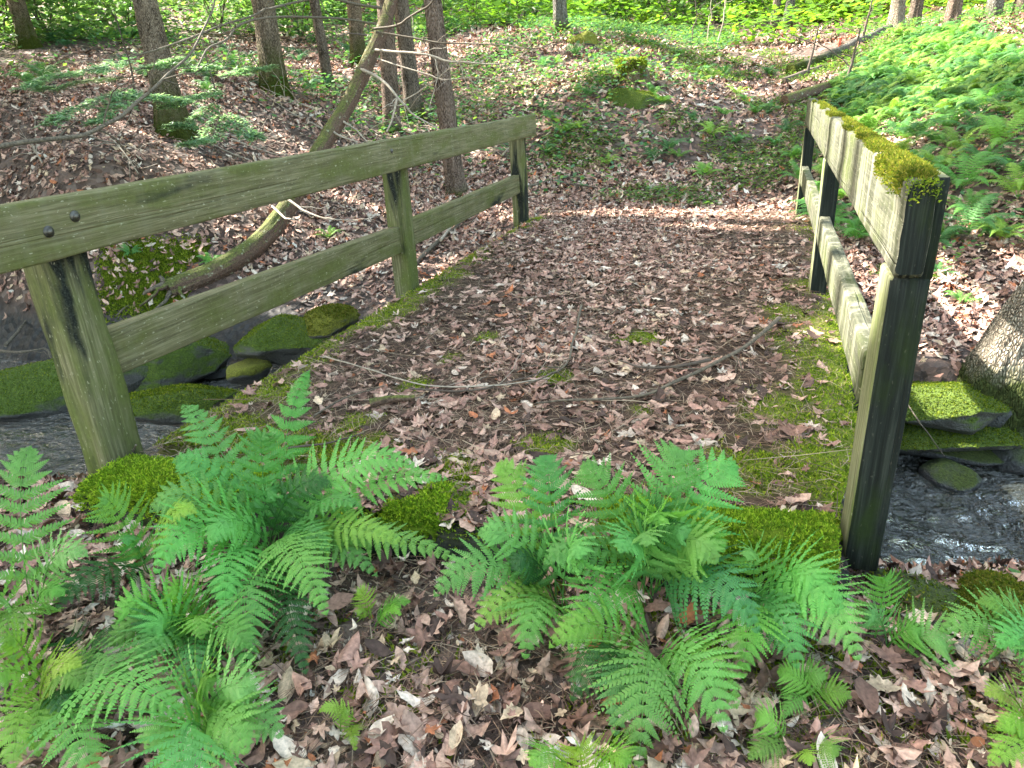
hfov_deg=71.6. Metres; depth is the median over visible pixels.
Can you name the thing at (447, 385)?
stick
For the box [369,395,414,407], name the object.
stick
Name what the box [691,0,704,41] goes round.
sapling
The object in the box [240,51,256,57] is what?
fern
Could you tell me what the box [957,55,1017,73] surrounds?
fern
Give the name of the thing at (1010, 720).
fern
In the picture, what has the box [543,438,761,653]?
fern
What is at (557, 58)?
fern
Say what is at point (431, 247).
stick
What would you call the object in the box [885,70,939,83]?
fern
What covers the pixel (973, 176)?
fern
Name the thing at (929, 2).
shrub
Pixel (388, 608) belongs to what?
fern
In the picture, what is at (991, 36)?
fern
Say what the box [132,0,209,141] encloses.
tree
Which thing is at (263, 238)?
fallen tree
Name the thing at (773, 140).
fern
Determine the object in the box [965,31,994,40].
fern
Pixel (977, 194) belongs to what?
fern
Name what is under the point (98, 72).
fern
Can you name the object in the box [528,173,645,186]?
stick
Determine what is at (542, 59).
fern
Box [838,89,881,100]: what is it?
fern
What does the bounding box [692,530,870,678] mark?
fern
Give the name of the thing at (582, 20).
ground cover
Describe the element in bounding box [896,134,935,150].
fern
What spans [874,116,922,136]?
fern
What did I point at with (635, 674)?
fern
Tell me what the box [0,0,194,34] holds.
shrub
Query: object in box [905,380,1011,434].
rock
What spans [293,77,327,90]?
fern
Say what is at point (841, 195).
fern
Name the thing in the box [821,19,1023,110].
fern bed
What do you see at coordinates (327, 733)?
stick
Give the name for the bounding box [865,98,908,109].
fern
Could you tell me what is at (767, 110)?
fern
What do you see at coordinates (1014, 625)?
fern
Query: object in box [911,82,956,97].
fern
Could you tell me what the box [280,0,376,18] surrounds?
shrub
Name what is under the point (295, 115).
dead branch
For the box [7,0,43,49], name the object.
tree
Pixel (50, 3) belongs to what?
shrub
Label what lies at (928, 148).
fern
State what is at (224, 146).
dead branch
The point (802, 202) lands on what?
fern
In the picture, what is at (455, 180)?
tree
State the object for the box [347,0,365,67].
tree
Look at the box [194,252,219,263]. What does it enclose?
fern
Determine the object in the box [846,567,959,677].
fern
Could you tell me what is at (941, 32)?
fern
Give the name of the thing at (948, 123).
fern
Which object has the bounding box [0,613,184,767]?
fern
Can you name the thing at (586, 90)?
fern
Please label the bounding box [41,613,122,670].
fern
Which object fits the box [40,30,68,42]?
fern
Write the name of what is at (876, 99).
fern
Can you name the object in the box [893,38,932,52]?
fern
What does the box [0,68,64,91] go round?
fern
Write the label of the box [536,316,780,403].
stick
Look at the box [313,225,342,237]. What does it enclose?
fern
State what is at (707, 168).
fern
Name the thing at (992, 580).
rock
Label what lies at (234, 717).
fern
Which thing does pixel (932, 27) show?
fern
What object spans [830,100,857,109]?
fern
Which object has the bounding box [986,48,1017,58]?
fern
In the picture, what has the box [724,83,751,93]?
fern
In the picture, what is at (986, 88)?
fern
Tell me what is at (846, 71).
fern
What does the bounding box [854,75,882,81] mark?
fern
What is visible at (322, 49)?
tree
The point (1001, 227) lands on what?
fern
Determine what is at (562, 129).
fern
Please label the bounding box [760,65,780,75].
fern
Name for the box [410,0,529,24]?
shrub
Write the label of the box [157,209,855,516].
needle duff
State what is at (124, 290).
ground moss
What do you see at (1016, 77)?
fern
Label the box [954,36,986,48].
fern
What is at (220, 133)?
dead branch
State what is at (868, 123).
fern
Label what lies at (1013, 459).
rock
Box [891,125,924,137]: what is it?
fern
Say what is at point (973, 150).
fern
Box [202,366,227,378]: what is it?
rock
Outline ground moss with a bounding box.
[0,230,1023,767]
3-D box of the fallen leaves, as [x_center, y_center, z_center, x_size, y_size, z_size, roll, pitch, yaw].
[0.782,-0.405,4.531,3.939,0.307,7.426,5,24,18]
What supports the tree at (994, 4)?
on the ground at (386, 744)
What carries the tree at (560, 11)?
on the ground at (386, 744)
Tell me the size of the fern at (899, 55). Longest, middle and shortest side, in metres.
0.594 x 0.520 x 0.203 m
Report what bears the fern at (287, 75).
on the ground at (386, 744)
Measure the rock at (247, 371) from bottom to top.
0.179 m
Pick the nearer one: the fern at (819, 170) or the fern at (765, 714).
the fern at (765, 714)
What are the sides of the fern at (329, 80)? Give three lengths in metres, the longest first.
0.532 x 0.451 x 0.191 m
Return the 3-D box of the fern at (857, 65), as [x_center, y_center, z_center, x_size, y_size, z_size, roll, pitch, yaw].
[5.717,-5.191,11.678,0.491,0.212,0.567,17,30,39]
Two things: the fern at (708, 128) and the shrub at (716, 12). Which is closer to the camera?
the fern at (708, 128)
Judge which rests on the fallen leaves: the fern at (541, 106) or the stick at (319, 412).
the stick at (319, 412)
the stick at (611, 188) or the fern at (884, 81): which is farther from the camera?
the fern at (884, 81)
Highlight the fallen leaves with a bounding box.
[0,206,1023,767]
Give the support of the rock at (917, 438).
on the ground at (386, 744)
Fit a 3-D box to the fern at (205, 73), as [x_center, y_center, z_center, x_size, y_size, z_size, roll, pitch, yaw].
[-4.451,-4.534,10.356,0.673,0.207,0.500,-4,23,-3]
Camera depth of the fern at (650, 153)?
9.54 m
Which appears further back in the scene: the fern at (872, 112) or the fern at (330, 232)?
the fern at (872, 112)
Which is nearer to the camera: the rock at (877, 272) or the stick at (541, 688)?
the stick at (541, 688)
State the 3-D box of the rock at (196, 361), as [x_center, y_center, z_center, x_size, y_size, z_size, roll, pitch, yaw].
[-2.864,-0.174,5.759,1.174,0.514,0.703,-1,23,4]
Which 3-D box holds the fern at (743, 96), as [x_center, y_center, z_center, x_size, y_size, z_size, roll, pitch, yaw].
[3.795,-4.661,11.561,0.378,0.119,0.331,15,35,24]
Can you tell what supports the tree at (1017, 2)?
on the ground at (386, 744)
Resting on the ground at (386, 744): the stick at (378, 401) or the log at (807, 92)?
the log at (807, 92)
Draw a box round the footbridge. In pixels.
[0,98,950,615]
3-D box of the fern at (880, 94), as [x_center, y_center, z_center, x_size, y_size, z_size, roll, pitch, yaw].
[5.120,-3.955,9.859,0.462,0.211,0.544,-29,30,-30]
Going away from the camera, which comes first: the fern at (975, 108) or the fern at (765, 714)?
the fern at (765, 714)
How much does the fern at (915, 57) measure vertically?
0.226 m
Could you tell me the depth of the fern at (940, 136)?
7.22 m
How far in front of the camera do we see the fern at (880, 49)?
12.54 m
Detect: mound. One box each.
[566,31,597,45]
[604,88,673,109]
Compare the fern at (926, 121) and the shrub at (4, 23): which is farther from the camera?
the shrub at (4, 23)
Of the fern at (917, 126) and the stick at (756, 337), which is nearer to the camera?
the stick at (756, 337)
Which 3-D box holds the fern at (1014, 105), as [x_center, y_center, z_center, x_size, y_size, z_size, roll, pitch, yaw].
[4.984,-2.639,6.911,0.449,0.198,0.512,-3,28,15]
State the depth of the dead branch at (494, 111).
11.36 m
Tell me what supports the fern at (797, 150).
on the ground at (386, 744)
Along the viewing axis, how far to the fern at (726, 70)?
13.06 m
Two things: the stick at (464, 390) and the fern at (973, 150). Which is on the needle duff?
the stick at (464, 390)
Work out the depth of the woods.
29.75 m
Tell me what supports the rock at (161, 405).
on the ground at (386, 744)
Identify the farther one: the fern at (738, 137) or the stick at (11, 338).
the fern at (738, 137)
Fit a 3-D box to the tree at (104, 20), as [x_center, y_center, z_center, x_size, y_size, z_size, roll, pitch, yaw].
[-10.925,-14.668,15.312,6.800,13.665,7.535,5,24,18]
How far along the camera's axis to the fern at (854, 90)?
10.33 m
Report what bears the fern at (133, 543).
on the ground at (386, 744)
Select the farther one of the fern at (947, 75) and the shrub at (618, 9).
the shrub at (618, 9)
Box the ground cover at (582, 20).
[0,0,1023,275]
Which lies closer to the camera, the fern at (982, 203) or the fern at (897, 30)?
the fern at (982, 203)
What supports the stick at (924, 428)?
on the ground at (386, 744)
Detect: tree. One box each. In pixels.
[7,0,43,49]
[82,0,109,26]
[116,0,558,315]
[125,0,402,134]
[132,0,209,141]
[251,0,293,99]
[309,0,334,84]
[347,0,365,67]
[395,0,425,121]
[424,0,468,196]
[551,0,570,33]
[769,0,780,31]
[782,0,794,28]
[885,0,905,29]
[906,0,923,26]
[942,0,962,24]
[956,280,1023,431]
[983,0,1004,17]
[1010,0,1023,14]
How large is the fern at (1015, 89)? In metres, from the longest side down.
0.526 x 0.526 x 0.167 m
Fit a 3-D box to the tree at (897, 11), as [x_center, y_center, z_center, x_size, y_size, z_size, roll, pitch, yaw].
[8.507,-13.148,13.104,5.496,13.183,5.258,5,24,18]
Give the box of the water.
[0,356,1023,568]
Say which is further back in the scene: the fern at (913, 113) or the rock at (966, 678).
the fern at (913, 113)
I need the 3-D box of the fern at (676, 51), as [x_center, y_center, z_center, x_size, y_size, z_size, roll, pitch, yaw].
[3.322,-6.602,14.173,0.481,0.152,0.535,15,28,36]
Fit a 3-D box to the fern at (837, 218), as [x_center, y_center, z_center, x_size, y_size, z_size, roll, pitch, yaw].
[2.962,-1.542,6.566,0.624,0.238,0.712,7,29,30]
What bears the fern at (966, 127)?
on the ground at (386, 744)
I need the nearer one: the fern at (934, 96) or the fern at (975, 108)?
the fern at (975, 108)
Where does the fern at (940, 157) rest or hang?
on the ground at (386, 744)
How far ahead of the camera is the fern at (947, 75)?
9.35 m
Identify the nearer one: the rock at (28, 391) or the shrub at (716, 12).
the rock at (28, 391)
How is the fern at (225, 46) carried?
on the ground at (386, 744)
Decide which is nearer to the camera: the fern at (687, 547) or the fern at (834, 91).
the fern at (687, 547)
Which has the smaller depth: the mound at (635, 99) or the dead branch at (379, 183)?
the dead branch at (379, 183)
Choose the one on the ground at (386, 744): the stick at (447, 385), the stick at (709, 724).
the stick at (709, 724)
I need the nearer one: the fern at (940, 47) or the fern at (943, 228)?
the fern at (943, 228)
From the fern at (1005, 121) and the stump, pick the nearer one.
the fern at (1005, 121)
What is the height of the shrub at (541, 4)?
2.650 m
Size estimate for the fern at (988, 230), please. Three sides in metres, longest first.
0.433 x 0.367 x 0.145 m
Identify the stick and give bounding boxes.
[0,347,51,360]
[3,321,25,346]
[288,432,364,448]
[307,717,339,758]
[313,385,383,416]
[323,341,555,387]
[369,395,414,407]
[409,365,543,398]
[417,213,479,265]
[439,226,452,240]
[515,305,618,395]
[520,675,545,689]
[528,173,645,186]
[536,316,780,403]
[556,182,723,190]
[617,338,710,379]
[636,297,681,327]
[640,716,710,725]
[908,404,943,455]
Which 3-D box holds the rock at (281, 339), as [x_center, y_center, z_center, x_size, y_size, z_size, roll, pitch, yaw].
[-1.817,-0.354,5.665,0.798,0.386,0.558,-7,23,-9]
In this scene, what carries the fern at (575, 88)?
on the ground at (386, 744)
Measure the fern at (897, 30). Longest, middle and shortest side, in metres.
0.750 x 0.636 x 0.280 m
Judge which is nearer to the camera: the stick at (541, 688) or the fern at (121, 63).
the stick at (541, 688)
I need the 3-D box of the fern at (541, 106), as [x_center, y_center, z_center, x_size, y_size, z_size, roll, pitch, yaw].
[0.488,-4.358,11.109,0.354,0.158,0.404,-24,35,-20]
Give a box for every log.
[780,28,860,106]
[781,11,836,83]
[785,0,892,74]
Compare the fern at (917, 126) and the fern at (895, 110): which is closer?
the fern at (917, 126)
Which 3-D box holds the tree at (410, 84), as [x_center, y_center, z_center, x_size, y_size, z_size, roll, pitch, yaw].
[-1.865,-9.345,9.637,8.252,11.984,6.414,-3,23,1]
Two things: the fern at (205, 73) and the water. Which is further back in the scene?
the fern at (205, 73)
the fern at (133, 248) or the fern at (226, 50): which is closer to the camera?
the fern at (133, 248)
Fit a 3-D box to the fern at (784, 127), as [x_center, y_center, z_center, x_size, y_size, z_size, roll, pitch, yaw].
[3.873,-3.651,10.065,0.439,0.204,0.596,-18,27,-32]
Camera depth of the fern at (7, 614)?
2.09 m
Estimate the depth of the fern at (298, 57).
15.10 m
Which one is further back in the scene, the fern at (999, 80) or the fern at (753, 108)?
the fern at (753, 108)
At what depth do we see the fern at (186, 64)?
10.83 m
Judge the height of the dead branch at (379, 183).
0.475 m
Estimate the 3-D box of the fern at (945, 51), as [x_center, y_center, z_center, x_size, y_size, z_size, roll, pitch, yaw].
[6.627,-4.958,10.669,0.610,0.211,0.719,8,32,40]
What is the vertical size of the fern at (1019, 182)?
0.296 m
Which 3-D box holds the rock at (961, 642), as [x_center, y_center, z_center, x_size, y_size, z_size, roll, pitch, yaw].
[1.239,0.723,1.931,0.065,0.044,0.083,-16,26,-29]
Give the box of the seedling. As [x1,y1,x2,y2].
[1008,568,1020,579]
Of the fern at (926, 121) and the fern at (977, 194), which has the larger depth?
the fern at (926, 121)
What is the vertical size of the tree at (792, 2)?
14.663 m
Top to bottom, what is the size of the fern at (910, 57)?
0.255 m
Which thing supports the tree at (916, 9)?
on the ground at (386, 744)
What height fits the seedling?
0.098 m
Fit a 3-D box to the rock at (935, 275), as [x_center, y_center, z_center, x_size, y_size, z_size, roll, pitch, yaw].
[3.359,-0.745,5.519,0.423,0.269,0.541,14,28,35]
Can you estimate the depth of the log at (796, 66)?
13.79 m
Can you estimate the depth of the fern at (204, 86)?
9.69 m
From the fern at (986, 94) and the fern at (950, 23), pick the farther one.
the fern at (950, 23)
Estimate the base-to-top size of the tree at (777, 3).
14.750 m
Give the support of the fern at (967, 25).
on the ground at (386, 744)
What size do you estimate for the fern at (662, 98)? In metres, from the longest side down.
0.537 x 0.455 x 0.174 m
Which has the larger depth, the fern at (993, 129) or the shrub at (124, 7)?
the shrub at (124, 7)
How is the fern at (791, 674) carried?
on the ground at (386, 744)
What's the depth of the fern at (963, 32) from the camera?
11.59 m
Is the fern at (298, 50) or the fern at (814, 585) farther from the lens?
the fern at (298, 50)
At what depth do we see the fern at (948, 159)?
6.74 m
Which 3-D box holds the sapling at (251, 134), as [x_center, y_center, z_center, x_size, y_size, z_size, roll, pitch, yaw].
[-2.978,-3.155,7.548,1.035,1.149,2.840,-6,23,-8]
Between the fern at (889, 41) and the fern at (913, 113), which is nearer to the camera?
the fern at (913, 113)
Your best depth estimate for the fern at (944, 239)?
5.79 m
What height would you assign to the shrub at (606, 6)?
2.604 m
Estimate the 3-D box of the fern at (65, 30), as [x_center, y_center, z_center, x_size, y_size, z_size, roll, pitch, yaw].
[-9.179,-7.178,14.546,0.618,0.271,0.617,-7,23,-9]
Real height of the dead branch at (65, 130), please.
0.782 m
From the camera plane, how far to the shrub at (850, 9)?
24.14 m
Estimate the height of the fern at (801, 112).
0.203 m
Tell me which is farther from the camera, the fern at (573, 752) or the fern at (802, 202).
the fern at (802, 202)
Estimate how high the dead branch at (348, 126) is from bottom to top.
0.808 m
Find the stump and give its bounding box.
[612,56,650,85]
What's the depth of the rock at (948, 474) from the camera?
3.87 m
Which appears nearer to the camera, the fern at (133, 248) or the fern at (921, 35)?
the fern at (133, 248)
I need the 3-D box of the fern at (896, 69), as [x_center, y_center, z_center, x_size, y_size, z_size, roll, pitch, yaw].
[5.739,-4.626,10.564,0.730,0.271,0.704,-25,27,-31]
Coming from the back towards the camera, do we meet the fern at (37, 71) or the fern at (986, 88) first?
the fern at (37, 71)
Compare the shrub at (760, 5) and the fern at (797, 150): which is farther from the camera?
the shrub at (760, 5)
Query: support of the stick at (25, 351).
on the ground at (386, 744)
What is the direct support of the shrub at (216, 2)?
on the ground at (386, 744)
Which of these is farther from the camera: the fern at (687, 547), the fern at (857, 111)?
the fern at (857, 111)
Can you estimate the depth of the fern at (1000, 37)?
10.20 m
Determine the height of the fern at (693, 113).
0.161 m
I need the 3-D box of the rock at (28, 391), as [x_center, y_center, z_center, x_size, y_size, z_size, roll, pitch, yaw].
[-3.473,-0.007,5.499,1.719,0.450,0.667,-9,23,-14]
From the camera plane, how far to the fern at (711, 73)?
12.62 m
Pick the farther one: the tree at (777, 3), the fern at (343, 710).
the tree at (777, 3)
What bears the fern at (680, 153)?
on the ground at (386, 744)
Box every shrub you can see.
[0,0,108,41]
[0,0,138,39]
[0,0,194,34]
[1,0,198,36]
[112,0,348,32]
[178,0,339,18]
[213,0,368,36]
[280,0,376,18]
[394,0,482,32]
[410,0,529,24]
[457,0,630,24]
[528,0,651,26]
[579,0,704,25]
[599,0,763,24]
[632,0,766,24]
[689,0,802,15]
[748,0,890,16]
[755,0,851,14]
[783,0,888,23]
[865,0,970,8]
[931,0,984,5]
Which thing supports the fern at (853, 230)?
on the ground at (386, 744)
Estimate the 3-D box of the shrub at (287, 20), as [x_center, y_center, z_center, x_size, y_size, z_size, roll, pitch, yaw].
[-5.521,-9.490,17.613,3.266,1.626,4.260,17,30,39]
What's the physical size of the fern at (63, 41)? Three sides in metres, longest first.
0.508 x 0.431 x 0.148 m
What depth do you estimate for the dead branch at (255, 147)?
8.89 m
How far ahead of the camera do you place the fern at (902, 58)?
11.35 m
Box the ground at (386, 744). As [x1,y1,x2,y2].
[0,0,1023,767]
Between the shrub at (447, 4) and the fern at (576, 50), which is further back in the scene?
the shrub at (447, 4)
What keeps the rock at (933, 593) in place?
on the ground at (386, 744)
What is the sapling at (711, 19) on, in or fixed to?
on the ground at (386, 744)
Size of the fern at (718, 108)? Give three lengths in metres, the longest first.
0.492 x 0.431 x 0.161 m
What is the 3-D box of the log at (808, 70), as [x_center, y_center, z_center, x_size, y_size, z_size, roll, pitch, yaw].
[5.346,-5.926,12.550,1.070,1.131,0.570,-11,24,-19]
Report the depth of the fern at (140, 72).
9.86 m
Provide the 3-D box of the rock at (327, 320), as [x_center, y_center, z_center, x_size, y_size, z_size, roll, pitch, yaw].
[-1.298,-0.460,5.133,0.410,0.252,0.198,-10,24,-16]
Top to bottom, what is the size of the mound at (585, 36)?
0.474 m
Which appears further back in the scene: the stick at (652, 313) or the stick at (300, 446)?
the stick at (652, 313)
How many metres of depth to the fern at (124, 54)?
12.46 m
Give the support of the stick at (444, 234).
on the ground at (386, 744)
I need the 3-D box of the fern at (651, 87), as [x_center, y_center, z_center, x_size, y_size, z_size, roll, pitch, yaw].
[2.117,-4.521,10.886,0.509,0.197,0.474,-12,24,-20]
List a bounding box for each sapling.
[7,10,198,129]
[155,39,278,149]
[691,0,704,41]
[707,0,732,47]
[715,0,741,50]
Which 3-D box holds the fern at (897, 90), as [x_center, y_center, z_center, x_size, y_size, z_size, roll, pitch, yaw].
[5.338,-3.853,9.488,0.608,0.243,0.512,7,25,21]
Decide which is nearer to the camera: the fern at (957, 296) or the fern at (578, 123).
the fern at (957, 296)
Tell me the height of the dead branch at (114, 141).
0.961 m
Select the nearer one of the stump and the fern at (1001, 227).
the fern at (1001, 227)
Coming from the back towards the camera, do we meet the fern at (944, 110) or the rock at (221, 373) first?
the fern at (944, 110)
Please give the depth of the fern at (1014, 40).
9.74 m
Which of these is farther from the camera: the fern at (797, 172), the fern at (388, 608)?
the fern at (797, 172)
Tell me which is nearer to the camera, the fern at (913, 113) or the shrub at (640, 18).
the fern at (913, 113)
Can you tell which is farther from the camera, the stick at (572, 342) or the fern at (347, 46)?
the fern at (347, 46)
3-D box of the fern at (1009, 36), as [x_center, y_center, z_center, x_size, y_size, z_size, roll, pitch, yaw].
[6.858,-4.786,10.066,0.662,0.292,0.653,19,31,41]
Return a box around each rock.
[0,358,148,420]
[129,383,241,426]
[135,336,231,391]
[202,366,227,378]
[226,358,271,384]
[232,312,328,365]
[303,303,360,338]
[866,262,884,277]
[866,566,987,642]
[899,450,1004,465]
[900,423,1023,452]
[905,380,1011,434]
[919,458,982,492]
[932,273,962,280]
[949,636,982,657]
[955,567,1023,642]
[964,667,990,688]
[988,398,1011,427]
[990,427,1023,474]
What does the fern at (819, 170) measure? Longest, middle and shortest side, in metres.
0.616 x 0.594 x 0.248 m
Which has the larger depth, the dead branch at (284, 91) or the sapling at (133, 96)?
the dead branch at (284, 91)
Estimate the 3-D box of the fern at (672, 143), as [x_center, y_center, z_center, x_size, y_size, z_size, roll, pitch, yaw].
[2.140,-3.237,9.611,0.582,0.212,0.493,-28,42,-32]
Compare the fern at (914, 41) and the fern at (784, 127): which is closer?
the fern at (784, 127)
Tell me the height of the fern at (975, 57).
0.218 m
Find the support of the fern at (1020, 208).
on the ground at (386, 744)
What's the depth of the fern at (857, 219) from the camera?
6.38 m
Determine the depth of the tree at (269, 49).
10.30 m
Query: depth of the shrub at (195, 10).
17.44 m
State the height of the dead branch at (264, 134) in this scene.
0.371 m
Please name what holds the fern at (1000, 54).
on the ground at (386, 744)
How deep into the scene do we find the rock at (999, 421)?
3.92 m
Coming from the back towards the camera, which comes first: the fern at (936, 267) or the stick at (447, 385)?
the fern at (936, 267)
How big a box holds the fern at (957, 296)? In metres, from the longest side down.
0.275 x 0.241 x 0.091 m
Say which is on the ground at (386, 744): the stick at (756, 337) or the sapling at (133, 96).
the sapling at (133, 96)
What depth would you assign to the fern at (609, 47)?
13.30 m
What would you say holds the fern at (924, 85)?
on the ground at (386, 744)
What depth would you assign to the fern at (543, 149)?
9.91 m
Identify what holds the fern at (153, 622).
on the ground at (386, 744)
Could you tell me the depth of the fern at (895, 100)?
9.10 m
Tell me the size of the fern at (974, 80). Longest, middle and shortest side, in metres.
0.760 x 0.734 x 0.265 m
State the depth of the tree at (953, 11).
13.12 m
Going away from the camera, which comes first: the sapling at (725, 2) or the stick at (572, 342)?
the stick at (572, 342)
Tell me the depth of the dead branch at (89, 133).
5.55 m
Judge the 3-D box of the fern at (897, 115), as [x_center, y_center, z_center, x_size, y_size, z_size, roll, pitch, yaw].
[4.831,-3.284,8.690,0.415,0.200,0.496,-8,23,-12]
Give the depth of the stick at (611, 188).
8.91 m
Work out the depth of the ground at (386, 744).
5.79 m
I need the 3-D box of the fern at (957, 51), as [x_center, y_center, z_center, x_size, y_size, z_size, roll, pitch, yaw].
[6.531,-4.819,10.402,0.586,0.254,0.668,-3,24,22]
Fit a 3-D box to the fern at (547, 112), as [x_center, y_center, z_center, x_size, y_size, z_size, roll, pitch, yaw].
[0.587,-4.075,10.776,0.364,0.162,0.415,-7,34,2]
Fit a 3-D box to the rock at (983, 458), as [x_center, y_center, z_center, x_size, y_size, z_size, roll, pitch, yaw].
[2.520,0.355,4.147,0.802,0.094,0.361,5,24,18]
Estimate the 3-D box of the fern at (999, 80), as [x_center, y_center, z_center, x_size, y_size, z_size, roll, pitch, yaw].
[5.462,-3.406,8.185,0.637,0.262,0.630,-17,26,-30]
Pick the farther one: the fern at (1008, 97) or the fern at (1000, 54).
the fern at (1000, 54)
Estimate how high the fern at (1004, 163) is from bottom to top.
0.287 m
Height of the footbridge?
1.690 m
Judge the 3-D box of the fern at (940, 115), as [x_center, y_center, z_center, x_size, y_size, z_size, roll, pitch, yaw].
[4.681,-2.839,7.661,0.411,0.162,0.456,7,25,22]
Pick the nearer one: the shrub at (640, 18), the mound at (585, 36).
the mound at (585, 36)
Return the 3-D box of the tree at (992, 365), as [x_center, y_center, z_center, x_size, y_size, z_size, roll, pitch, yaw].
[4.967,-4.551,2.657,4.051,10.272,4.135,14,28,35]
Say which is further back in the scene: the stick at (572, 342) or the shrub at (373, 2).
the shrub at (373, 2)
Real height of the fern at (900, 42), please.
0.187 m
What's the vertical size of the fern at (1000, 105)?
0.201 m
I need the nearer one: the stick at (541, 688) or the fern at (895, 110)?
the stick at (541, 688)
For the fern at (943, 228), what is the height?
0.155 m
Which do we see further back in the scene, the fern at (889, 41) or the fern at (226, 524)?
the fern at (889, 41)
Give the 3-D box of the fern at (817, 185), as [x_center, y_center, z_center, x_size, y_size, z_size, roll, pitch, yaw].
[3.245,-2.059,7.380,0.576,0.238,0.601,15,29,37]
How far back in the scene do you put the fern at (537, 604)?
1.98 m
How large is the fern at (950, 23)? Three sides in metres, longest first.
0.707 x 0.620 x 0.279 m
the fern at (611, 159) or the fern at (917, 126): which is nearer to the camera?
the fern at (917, 126)
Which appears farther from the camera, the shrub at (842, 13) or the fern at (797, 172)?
the shrub at (842, 13)
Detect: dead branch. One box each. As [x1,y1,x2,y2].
[0,0,232,170]
[2,105,43,164]
[58,82,103,135]
[77,108,159,173]
[176,124,246,164]
[192,101,252,161]
[198,121,235,136]
[231,135,299,155]
[233,115,306,142]
[249,81,321,128]
[255,53,312,108]
[327,101,357,143]
[354,179,421,186]
[460,78,513,126]
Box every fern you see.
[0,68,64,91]
[0,446,87,659]
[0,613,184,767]
[11,60,73,76]
[21,61,61,72]
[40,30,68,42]
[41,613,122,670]
[49,26,77,40]
[53,39,73,45]
[55,479,197,609]
[81,63,119,75]
[101,57,137,68]
[104,629,285,767]
[108,53,135,62]
[108,565,257,691]
[117,243,143,256]
[127,64,146,77]
[148,370,457,676]
[174,60,198,67]
[188,76,223,90]
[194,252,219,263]
[196,65,227,76]
[211,41,242,48]
[215,48,243,58]
[221,60,250,70]
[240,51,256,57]
[255,65,300,81]
[286,53,306,62]
[288,47,317,58]
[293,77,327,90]
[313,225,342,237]
[317,76,336,84]
[319,697,367,749]
[339,43,349,49]
[350,583,410,632]
[434,454,634,658]
[521,729,640,767]
[529,141,556,153]
[531,56,553,66]
[533,100,554,107]
[541,109,559,119]
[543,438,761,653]
[545,120,575,132]
[549,590,746,767]
[551,54,569,62]
[559,120,588,128]
[563,40,591,53]
[569,83,590,93]
[578,83,599,95]
[595,41,623,51]
[597,153,620,163]
[620,27,638,35]
[635,82,667,92]
[642,147,670,158]
[647,92,675,102]
[647,136,689,149]
[667,148,692,156]
[669,49,689,55]
[681,110,700,120]
[685,161,723,175]
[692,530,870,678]
[695,67,722,76]
[695,121,727,134]
[707,106,738,114]
[711,64,736,73]
[723,132,750,142]
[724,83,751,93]
[736,94,755,101]
[744,103,777,113]
[746,693,849,767]
[757,100,780,112]
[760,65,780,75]
[762,134,787,144]
[769,118,803,130]
[772,145,813,159]
[775,158,821,178]
[775,648,851,717]
[783,199,851,214]
[789,106,806,117]
[792,203,855,224]
[797,180,820,191]
[802,188,846,203]
[811,158,822,174]
[819,89,855,102]
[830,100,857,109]
[832,67,858,77]
[834,218,868,239]
[837,100,877,116]
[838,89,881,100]
[840,214,860,225]
[841,61,872,72]
[844,82,877,94]
[844,94,897,111]
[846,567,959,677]
[853,108,897,128]
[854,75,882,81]
[854,107,891,122]
[863,97,913,115]
[864,44,895,54]
[864,91,893,101]
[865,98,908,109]
[868,73,915,88]
[871,61,922,76]
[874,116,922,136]
[877,104,911,119]
[880,38,899,46]
[881,106,924,121]
[882,49,908,58]
[884,54,908,67]
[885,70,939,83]
[886,23,913,39]
[887,41,909,47]
[887,87,917,95]
[887,115,958,140]
[891,49,928,60]
[891,52,931,61]
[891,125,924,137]
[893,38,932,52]
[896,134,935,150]
[898,88,958,107]
[901,106,933,119]
[903,32,938,43]
[905,94,975,113]
[907,78,950,94]
[907,114,946,128]
[909,29,935,38]
[909,143,940,159]
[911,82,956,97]
[912,26,941,34]
[912,128,970,144]
[912,144,980,168]
[919,109,984,128]
[922,26,959,39]
[924,20,961,32]
[924,39,970,53]
[924,114,956,121]
[924,126,991,148]
[926,100,973,115]
[930,63,972,78]
[930,155,968,169]
[933,263,958,273]
[934,47,963,56]
[934,151,1008,189]
[935,70,999,93]
[935,111,1008,133]
[936,19,979,37]
[937,43,973,57]
[939,228,976,246]
[940,193,1019,237]
[940,581,1023,680]
[941,222,970,236]
[945,290,982,302]
[946,188,1003,214]
[948,81,1017,110]
[950,28,985,39]
[951,76,1008,92]
[952,142,1016,163]
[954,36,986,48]
[955,39,1009,59]
[955,91,1014,116]
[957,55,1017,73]
[957,82,1015,102]
[960,53,998,62]
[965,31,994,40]
[965,34,1010,47]
[968,32,1010,41]
[969,217,1023,238]
[970,109,1023,148]
[971,216,1020,236]
[972,34,1023,51]
[973,162,1023,198]
[975,95,1023,114]
[976,152,1023,178]
[980,38,1023,48]
[983,659,1023,767]
[985,118,1018,133]
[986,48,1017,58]
[987,49,1022,56]
[988,87,1023,102]
[996,102,1023,122]
[997,85,1022,91]
[998,73,1023,82]
[1000,54,1023,71]
[1005,207,1023,218]
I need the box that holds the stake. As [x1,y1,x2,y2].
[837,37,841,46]
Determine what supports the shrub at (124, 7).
on the ground at (386, 744)
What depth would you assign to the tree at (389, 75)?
10.74 m
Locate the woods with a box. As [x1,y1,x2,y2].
[376,0,861,14]
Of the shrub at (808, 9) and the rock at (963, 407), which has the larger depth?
the shrub at (808, 9)
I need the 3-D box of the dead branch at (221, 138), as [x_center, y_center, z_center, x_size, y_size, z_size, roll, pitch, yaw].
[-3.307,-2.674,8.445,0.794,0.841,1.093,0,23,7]
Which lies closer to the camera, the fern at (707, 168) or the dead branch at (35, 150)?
the dead branch at (35, 150)

